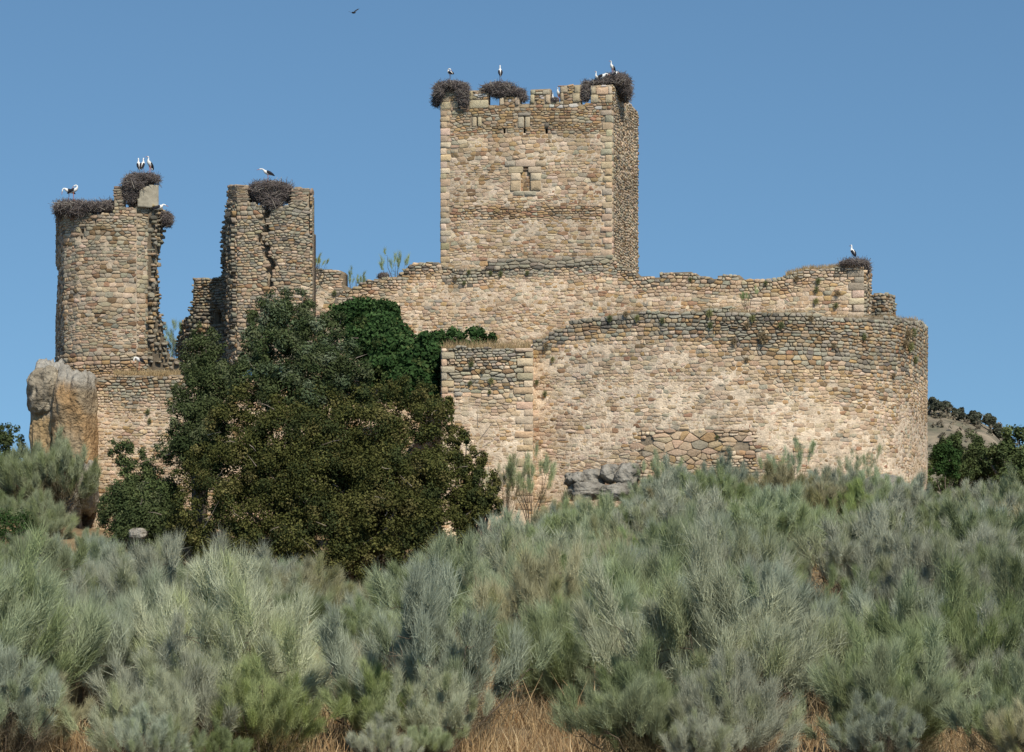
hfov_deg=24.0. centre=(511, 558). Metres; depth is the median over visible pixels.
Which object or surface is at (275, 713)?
broom bush
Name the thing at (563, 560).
broom bush
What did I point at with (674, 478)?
broom bush
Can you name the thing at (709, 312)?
wall plant
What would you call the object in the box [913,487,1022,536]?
broom bush
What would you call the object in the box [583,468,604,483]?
rock
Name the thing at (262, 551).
broom bush
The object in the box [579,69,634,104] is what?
stork nest
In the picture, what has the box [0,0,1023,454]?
sky
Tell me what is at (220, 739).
broom bush
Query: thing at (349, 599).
broom bush
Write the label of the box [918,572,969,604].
broom bush
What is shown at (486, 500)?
holm oak sapling
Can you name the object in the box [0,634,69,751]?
broom bush
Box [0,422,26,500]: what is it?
olive tree
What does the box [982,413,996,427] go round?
ridge tree
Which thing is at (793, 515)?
broom bush
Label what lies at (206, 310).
broken wall
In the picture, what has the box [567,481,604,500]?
rock
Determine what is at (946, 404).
ridge tree
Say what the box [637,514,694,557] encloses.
broom bush
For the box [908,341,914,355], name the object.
wall plant
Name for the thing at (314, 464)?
holm oak
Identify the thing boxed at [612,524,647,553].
broom bush
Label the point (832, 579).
broom bush
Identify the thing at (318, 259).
wispy bush
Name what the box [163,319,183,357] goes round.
broom tree
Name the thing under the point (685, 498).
broom bush
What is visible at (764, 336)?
wall plant
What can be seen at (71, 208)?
stork nest
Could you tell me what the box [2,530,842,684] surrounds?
dry grass
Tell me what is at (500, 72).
stork
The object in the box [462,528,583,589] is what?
broom bush
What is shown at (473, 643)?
broom bush
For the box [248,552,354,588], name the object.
broom bush
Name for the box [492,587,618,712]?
broom bush
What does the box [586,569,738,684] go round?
broom bush
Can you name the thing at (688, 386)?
curved front wall
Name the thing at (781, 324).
wall plant
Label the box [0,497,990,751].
ground
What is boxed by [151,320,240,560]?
olive tree
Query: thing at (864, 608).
broom bush
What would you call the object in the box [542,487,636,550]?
broom bush
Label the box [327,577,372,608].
broom bush
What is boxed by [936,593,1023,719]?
broom bush
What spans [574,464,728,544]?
broom bush
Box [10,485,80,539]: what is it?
broom bush
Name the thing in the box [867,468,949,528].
broom bush
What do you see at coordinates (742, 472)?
broom bush
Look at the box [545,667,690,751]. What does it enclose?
broom bush
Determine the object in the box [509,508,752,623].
broom bush
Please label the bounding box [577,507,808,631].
broom bush
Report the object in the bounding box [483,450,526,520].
broom tree
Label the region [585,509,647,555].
broom bush
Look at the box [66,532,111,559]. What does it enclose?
broom bush
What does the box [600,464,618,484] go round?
rock
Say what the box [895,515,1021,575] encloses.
broom bush
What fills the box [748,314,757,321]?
wall plant
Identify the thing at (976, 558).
broom bush
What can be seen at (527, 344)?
dry grass
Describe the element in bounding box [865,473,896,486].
rock
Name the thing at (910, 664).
broom bush
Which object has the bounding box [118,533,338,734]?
broom bush
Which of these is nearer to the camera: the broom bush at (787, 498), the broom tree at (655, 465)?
the broom bush at (787, 498)
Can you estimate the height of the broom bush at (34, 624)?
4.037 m
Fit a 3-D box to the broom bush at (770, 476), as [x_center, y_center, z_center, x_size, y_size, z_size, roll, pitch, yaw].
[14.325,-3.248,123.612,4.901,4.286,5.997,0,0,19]
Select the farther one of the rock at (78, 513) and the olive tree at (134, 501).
the rock at (78, 513)
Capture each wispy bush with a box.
[316,252,322,274]
[316,258,328,278]
[348,265,365,286]
[348,274,358,287]
[379,247,410,278]
[739,284,757,311]
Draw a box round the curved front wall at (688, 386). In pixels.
[533,306,928,513]
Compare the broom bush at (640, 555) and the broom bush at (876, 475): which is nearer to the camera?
the broom bush at (640, 555)
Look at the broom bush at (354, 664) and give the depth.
40.40 m
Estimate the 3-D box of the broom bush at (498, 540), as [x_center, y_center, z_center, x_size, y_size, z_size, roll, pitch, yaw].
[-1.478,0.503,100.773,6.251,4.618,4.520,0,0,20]
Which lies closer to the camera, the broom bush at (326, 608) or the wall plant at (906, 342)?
the broom bush at (326, 608)
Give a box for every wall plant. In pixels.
[605,314,613,321]
[706,309,714,316]
[730,334,738,345]
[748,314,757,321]
[754,327,771,343]
[777,320,784,329]
[904,340,909,347]
[905,326,915,340]
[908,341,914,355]
[912,326,918,337]
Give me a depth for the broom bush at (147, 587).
46.14 m
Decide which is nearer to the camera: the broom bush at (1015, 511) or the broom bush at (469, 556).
the broom bush at (469, 556)
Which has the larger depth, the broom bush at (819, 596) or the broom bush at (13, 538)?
the broom bush at (13, 538)
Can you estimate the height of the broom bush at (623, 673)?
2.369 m
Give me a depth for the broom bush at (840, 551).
75.66 m
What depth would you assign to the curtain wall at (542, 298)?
157.36 m
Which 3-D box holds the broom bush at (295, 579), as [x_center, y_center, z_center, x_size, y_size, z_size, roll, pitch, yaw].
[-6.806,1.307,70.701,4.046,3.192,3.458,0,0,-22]
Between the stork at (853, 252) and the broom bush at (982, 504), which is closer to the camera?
the broom bush at (982, 504)
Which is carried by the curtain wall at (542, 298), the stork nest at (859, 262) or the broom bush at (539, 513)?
the stork nest at (859, 262)
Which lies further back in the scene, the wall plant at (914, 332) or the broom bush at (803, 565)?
the wall plant at (914, 332)
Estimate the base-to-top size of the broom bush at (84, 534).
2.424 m
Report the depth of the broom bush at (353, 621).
56.57 m
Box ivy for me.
[325,294,497,411]
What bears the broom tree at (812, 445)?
on the ground at (184, 547)
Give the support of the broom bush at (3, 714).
on the ground at (184, 547)
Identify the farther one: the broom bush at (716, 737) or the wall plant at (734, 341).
the wall plant at (734, 341)
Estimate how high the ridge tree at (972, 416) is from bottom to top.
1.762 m
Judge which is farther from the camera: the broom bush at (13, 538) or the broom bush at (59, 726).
the broom bush at (13, 538)
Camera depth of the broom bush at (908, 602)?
44.58 m
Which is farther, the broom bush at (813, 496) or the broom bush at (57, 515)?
the broom bush at (57, 515)
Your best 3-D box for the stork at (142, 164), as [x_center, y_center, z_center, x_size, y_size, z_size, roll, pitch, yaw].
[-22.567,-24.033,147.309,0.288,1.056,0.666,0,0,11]
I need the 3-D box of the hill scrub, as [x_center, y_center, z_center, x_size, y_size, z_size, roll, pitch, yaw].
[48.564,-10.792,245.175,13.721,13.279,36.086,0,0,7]
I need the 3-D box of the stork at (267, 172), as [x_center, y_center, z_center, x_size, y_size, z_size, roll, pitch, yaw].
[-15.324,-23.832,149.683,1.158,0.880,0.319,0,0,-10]
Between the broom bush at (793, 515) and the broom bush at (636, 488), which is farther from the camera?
the broom bush at (636, 488)
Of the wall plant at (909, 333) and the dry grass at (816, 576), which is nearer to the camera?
the dry grass at (816, 576)
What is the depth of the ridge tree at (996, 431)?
256.89 m
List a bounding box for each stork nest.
[48,195,113,220]
[118,171,163,207]
[159,210,175,228]
[243,176,296,211]
[376,272,390,278]
[429,77,472,109]
[479,78,529,103]
[550,97,559,104]
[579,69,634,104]
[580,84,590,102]
[837,255,872,275]
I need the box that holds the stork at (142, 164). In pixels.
[140,158,144,170]
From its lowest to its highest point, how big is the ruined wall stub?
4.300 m
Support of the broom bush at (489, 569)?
on the ground at (184, 547)
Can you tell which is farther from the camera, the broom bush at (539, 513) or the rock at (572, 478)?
the rock at (572, 478)
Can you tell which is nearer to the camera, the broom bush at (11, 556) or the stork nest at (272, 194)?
the broom bush at (11, 556)
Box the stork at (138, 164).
[136,158,140,172]
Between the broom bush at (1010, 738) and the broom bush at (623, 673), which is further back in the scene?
the broom bush at (623, 673)
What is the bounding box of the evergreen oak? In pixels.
[977,424,1023,490]
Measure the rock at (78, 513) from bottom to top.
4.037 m
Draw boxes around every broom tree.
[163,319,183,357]
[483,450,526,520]
[503,443,558,522]
[631,447,684,486]
[756,434,816,483]
[835,441,883,480]
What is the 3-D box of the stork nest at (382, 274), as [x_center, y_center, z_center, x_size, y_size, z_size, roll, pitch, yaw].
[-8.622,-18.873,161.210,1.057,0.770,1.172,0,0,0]
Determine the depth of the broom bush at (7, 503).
136.57 m
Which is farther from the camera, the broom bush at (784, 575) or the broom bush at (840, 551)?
the broom bush at (840, 551)
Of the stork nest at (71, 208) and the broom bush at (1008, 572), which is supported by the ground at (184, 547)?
the broom bush at (1008, 572)
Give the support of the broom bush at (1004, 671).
on the ground at (184, 547)
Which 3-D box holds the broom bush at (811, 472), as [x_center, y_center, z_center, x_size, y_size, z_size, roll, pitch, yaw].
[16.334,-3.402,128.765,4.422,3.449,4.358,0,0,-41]
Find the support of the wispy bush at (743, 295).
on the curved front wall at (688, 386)
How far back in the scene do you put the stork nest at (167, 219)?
148.16 m
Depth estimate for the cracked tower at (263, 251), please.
149.81 m
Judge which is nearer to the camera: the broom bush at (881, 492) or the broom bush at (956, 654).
the broom bush at (956, 654)
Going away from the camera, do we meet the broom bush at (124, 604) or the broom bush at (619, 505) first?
the broom bush at (124, 604)
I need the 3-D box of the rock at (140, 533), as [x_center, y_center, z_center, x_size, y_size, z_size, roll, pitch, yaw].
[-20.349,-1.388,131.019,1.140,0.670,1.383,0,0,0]
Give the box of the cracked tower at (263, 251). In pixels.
[219,184,315,364]
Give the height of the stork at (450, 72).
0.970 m
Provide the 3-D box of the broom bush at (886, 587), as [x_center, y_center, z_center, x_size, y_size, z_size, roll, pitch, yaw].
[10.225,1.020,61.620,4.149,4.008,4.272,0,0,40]
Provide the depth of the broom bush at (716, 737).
28.39 m
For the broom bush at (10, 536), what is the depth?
130.19 m
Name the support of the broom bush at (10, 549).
on the ground at (184, 547)
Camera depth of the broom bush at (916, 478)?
115.50 m
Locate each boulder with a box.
[26,365,57,415]
[29,358,63,503]
[51,363,98,469]
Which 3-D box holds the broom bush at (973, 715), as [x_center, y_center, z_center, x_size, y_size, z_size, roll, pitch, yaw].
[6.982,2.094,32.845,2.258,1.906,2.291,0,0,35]
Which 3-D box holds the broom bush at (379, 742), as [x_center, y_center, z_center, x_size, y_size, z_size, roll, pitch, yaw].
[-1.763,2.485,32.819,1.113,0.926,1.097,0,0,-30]
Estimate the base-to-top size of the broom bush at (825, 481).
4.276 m
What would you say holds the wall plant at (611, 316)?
attached to the curved front wall at (688, 386)
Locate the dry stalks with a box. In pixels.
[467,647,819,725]
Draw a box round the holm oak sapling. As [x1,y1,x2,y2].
[440,395,505,545]
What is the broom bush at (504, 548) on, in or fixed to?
on the ground at (184, 547)
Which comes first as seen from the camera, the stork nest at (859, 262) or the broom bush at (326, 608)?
the broom bush at (326, 608)
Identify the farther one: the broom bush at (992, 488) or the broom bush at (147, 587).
the broom bush at (992, 488)
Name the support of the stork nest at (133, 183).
on the ruined round tower at (108, 316)
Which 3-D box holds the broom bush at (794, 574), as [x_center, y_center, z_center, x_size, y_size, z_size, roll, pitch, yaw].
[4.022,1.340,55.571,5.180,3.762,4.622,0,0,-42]
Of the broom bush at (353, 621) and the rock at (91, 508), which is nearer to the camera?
the broom bush at (353, 621)
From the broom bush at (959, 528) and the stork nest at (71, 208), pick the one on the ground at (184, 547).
the broom bush at (959, 528)
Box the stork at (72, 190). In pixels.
[67,185,77,199]
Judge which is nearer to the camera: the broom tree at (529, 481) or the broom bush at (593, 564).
the broom bush at (593, 564)
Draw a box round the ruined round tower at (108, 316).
[55,185,179,378]
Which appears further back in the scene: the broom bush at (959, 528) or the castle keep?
the castle keep
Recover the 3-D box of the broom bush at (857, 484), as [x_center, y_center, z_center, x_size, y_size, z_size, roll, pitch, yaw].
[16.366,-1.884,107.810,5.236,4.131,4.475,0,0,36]
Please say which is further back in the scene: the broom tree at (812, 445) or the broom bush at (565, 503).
the broom tree at (812, 445)
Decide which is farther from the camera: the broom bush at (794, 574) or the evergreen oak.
the evergreen oak
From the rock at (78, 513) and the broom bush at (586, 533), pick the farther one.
the rock at (78, 513)
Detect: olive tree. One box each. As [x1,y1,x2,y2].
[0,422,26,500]
[94,437,196,553]
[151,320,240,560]
[221,285,374,561]
[927,429,1001,493]
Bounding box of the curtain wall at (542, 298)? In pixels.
[306,255,872,373]
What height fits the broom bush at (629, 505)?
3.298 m
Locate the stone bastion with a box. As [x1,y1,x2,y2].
[441,345,533,535]
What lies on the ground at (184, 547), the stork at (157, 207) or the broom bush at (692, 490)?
the broom bush at (692, 490)
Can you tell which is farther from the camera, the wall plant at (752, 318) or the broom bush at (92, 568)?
the wall plant at (752, 318)
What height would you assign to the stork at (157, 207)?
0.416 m
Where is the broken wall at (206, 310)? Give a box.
[174,276,231,374]
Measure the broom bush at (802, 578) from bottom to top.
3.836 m
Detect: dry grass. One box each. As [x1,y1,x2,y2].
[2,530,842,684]
[112,368,180,376]
[441,337,532,347]
[528,325,565,346]
[684,305,924,323]
[785,263,838,275]
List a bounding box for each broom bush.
[0,438,67,503]
[0,483,38,525]
[0,514,120,707]
[0,536,38,556]
[0,543,40,562]
[0,550,15,566]
[0,552,43,581]
[0,558,71,666]
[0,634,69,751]
[0,693,10,745]
[1,424,102,513]
[1,541,38,568]
[3,669,95,751]
[5,529,59,561]
[6,530,120,603]
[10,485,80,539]
[27,566,164,729]
[53,530,134,585]
[57,662,200,751]
[65,523,264,623]
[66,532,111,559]
[69,537,137,591]
[72,526,122,555]
[77,604,242,751]
[84,596,162,617]
[103,558,198,689]
[106,699,209,751]
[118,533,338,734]
[173,561,218,598]
[187,714,256,751]
[195,612,326,685]
[209,648,355,751]
[215,536,316,581]
[220,552,343,612]
[246,553,327,580]
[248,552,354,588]
[250,547,367,610]
[264,590,339,627]
[289,629,460,735]
[300,612,343,655]
[307,546,566,751]
[312,652,430,751]
[314,591,404,656]
[320,587,389,621]
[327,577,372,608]
[343,568,403,612]
[344,710,424,751]
[363,527,510,639]
[364,661,497,751]
[386,549,492,579]
[405,722,455,751]
[427,520,509,566]
[448,531,490,554]
[452,622,497,664]
[455,535,596,663]
[457,554,498,574]
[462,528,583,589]
[467,536,615,672]
[472,503,568,552]
[474,517,613,576]
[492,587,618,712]
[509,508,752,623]
[513,495,579,541]
[521,488,591,526]
[528,502,589,525]
[529,540,686,629]
[538,500,630,536]
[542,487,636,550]
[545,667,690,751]
[548,609,623,704]
[559,512,869,735]
[559,543,595,575]
[562,548,601,593]
[562,625,722,751]
[565,509,623,558]
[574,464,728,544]
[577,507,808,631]
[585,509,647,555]
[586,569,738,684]
[592,536,648,563]
[610,494,633,510]
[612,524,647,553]
[615,497,761,556]
[616,535,660,565]
[618,467,660,505]
[618,470,663,499]
[620,494,655,510]
[622,485,688,513]
[634,555,812,609]
[635,452,733,506]
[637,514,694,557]
[645,477,748,539]
[649,505,878,632]
[658,706,748,751]
[665,463,760,505]
[665,643,811,751]
[671,486,705,511]
[678,506,730,530]
[691,444,766,483]
[699,475,841,572]
[703,472,739,493]
[726,522,814,589]
[734,549,856,706]
[736,480,791,494]
[742,486,801,514]
[743,457,815,495]
[749,521,811,573]
[770,494,817,529]
[775,478,956,596]
[785,465,848,484]
[786,630,966,751]
[788,469,844,502]
[800,482,879,536]
[801,461,890,496]
[801,606,998,751]
[803,687,825,708]
[809,594,876,710]
[815,558,996,703]
[820,561,881,610]
[822,474,924,530]
[822,500,921,597]
[827,506,903,535]
[827,689,926,751]
[828,481,895,530]
[840,524,995,619]
[844,540,1023,698]
[845,464,912,490]
[853,603,980,733]
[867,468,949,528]
[867,472,941,503]
[886,475,970,504]
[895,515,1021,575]
[898,531,1014,588]
[901,537,1023,648]
[903,481,931,508]
[906,491,976,533]
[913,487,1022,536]
[917,494,1023,552]
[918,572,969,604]
[931,649,1023,751]
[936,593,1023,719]
[943,498,1023,534]
[948,508,1023,555]
[950,477,989,504]
[962,498,1023,525]
[964,549,1023,608]
[966,464,1023,514]
[967,478,1021,504]
[976,640,1023,700]
[980,578,998,605]
[983,692,1023,751]
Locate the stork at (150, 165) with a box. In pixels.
[146,156,153,170]
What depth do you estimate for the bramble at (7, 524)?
133.52 m
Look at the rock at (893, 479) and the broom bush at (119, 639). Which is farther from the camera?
the rock at (893, 479)
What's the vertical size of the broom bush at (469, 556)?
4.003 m
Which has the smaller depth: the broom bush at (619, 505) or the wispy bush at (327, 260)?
the broom bush at (619, 505)
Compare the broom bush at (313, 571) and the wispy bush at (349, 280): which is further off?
the wispy bush at (349, 280)
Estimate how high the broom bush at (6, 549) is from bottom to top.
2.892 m
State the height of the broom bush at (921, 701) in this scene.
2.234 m
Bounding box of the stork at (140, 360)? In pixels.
[133,357,144,369]
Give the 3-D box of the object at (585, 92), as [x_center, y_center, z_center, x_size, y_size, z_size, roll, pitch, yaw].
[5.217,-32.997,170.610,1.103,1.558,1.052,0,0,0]
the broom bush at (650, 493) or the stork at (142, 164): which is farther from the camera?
the stork at (142, 164)
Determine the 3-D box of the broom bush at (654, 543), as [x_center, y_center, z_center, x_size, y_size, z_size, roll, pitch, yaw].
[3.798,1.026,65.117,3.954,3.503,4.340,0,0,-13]
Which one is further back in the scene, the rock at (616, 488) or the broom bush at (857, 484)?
the rock at (616, 488)
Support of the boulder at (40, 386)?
on the boulder at (40, 426)
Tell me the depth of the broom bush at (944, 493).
121.37 m
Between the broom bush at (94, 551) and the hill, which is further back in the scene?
the hill
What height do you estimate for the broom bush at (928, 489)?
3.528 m
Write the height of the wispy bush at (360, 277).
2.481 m
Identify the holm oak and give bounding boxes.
[151,372,485,592]
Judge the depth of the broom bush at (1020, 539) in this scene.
79.25 m
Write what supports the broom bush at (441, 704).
on the ground at (184, 547)
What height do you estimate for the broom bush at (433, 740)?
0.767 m
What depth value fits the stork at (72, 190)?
147.12 m
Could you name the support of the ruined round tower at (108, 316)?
on the revetment wall at (125, 402)
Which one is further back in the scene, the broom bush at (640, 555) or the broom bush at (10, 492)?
the broom bush at (10, 492)
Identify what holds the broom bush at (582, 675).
on the ground at (184, 547)
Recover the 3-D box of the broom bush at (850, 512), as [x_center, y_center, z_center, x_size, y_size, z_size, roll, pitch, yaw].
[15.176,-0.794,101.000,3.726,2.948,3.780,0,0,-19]
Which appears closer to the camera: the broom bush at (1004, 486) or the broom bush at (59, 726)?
the broom bush at (59, 726)
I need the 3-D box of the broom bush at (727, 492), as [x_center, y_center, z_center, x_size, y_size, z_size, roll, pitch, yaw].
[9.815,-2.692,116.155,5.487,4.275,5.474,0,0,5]
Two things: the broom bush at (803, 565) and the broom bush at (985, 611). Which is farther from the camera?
the broom bush at (803, 565)
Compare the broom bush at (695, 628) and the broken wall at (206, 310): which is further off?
the broken wall at (206, 310)
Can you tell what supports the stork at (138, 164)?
on the stork nest at (133, 183)
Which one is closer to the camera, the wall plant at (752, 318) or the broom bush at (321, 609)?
the broom bush at (321, 609)
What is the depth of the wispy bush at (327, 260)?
159.93 m
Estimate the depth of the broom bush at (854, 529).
80.52 m
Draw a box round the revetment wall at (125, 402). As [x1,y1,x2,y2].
[81,374,440,530]
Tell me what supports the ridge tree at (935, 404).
on the hill
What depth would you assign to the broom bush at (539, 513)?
124.30 m
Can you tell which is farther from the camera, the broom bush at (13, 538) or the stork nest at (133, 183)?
the stork nest at (133, 183)
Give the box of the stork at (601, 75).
[595,73,608,78]
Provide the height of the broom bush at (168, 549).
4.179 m
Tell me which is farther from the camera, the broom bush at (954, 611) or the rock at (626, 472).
the rock at (626, 472)
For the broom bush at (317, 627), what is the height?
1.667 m
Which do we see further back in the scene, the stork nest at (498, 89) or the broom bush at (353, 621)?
the stork nest at (498, 89)
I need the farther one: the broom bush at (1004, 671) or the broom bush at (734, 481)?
the broom bush at (734, 481)
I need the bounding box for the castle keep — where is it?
[440,84,639,273]
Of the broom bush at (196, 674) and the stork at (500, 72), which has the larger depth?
the stork at (500, 72)
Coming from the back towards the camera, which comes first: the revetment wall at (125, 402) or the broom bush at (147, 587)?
the revetment wall at (125, 402)
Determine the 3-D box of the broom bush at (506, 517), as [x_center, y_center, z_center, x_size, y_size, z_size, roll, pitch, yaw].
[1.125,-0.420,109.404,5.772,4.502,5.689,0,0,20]
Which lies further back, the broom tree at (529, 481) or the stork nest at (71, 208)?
the stork nest at (71, 208)
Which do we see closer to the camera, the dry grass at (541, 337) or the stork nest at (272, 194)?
the dry grass at (541, 337)
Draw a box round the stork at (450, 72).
[448,68,453,79]
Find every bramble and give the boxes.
[0,508,42,543]
[928,440,962,493]
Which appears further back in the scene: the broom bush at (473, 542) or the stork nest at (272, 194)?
the stork nest at (272, 194)
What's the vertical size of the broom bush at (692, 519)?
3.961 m
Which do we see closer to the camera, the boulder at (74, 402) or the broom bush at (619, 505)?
the broom bush at (619, 505)
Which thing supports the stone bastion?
on the ground at (184, 547)
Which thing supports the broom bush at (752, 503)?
on the ground at (184, 547)
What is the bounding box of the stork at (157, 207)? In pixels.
[152,204,166,209]
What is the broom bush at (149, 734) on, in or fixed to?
on the ground at (184, 547)
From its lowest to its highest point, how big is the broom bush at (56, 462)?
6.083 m
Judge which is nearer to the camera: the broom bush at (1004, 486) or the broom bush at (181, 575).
the broom bush at (181, 575)
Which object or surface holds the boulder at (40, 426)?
on the ground at (184, 547)
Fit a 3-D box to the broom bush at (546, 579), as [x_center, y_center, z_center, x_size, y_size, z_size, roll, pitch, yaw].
[1.016,1.294,51.871,4.051,3.914,4.171,0,0,21]
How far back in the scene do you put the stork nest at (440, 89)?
171.93 m
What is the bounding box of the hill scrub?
[928,404,1018,487]
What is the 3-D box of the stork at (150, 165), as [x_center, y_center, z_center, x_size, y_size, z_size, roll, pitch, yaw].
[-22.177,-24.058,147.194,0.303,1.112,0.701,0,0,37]
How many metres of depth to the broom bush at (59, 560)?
59.18 m
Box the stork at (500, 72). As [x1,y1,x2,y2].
[498,65,502,80]
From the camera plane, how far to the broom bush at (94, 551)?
74.10 m
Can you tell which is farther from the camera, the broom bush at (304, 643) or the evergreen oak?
the evergreen oak
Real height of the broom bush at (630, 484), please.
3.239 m
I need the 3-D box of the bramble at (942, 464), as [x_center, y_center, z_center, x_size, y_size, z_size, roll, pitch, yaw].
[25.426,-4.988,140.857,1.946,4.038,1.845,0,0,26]
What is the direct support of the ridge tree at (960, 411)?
on the hill
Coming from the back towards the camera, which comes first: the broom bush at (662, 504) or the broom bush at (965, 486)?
the broom bush at (965, 486)
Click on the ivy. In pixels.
(393, 348)
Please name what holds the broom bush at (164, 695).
on the ground at (184, 547)
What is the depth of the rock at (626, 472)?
131.66 m
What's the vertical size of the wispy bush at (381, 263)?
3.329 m
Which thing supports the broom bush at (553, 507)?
on the ground at (184, 547)
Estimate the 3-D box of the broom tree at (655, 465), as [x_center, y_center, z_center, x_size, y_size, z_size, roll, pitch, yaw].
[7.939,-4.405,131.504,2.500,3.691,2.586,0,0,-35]
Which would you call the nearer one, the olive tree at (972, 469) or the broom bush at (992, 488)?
the broom bush at (992, 488)
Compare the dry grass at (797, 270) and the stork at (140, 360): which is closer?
the stork at (140, 360)
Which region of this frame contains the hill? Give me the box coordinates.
[927,410,1015,495]
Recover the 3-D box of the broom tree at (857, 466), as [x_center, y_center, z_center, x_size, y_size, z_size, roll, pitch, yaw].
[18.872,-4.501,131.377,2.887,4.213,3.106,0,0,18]
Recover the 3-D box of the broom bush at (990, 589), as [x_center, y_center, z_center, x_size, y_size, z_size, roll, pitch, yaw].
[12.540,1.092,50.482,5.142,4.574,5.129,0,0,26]
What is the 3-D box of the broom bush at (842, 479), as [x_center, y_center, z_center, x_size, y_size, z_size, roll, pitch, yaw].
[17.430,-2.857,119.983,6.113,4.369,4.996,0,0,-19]
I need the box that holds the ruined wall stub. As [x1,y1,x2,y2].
[871,292,896,316]
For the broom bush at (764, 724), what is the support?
on the ground at (184, 547)
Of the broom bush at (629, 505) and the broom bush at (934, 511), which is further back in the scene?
the broom bush at (629, 505)
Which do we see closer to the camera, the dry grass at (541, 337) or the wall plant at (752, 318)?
the wall plant at (752, 318)
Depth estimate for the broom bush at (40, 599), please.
39.33 m
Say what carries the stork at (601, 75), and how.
on the stork nest at (621, 82)
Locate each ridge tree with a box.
[927,397,943,410]
[942,400,953,412]
[951,407,966,419]
[965,410,981,424]
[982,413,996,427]
[992,424,1002,438]
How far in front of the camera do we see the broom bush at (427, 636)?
38.60 m
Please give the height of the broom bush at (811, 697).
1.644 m
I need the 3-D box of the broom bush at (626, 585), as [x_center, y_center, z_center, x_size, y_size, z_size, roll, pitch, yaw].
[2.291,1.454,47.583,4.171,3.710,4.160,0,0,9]
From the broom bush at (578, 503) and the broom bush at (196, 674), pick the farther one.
the broom bush at (578, 503)
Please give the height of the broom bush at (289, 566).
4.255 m
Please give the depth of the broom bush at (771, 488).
118.91 m
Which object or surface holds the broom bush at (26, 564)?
on the ground at (184, 547)
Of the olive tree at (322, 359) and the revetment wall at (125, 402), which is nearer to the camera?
the olive tree at (322, 359)
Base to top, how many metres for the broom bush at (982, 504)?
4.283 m
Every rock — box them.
[59,485,82,527]
[69,460,99,516]
[127,527,147,539]
[564,471,584,485]
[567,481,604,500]
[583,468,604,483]
[597,482,630,500]
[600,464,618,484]
[614,462,640,486]
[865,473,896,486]
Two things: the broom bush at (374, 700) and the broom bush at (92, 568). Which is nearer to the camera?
the broom bush at (374, 700)
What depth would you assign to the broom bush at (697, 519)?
76.42 m
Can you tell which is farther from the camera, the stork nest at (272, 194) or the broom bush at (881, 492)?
the stork nest at (272, 194)
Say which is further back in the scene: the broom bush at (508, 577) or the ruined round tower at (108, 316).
the ruined round tower at (108, 316)
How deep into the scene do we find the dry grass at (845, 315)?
138.50 m
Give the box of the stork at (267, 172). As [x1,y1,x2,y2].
[258,168,274,181]
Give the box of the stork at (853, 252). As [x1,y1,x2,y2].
[850,245,855,257]
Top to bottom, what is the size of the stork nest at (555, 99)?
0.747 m
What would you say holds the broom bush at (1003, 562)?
on the ground at (184, 547)
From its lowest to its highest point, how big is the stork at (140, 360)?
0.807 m
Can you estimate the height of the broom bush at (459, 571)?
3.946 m
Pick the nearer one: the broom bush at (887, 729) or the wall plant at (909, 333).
the broom bush at (887, 729)
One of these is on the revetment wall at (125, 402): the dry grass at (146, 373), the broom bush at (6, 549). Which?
the dry grass at (146, 373)
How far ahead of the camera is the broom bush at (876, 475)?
123.94 m

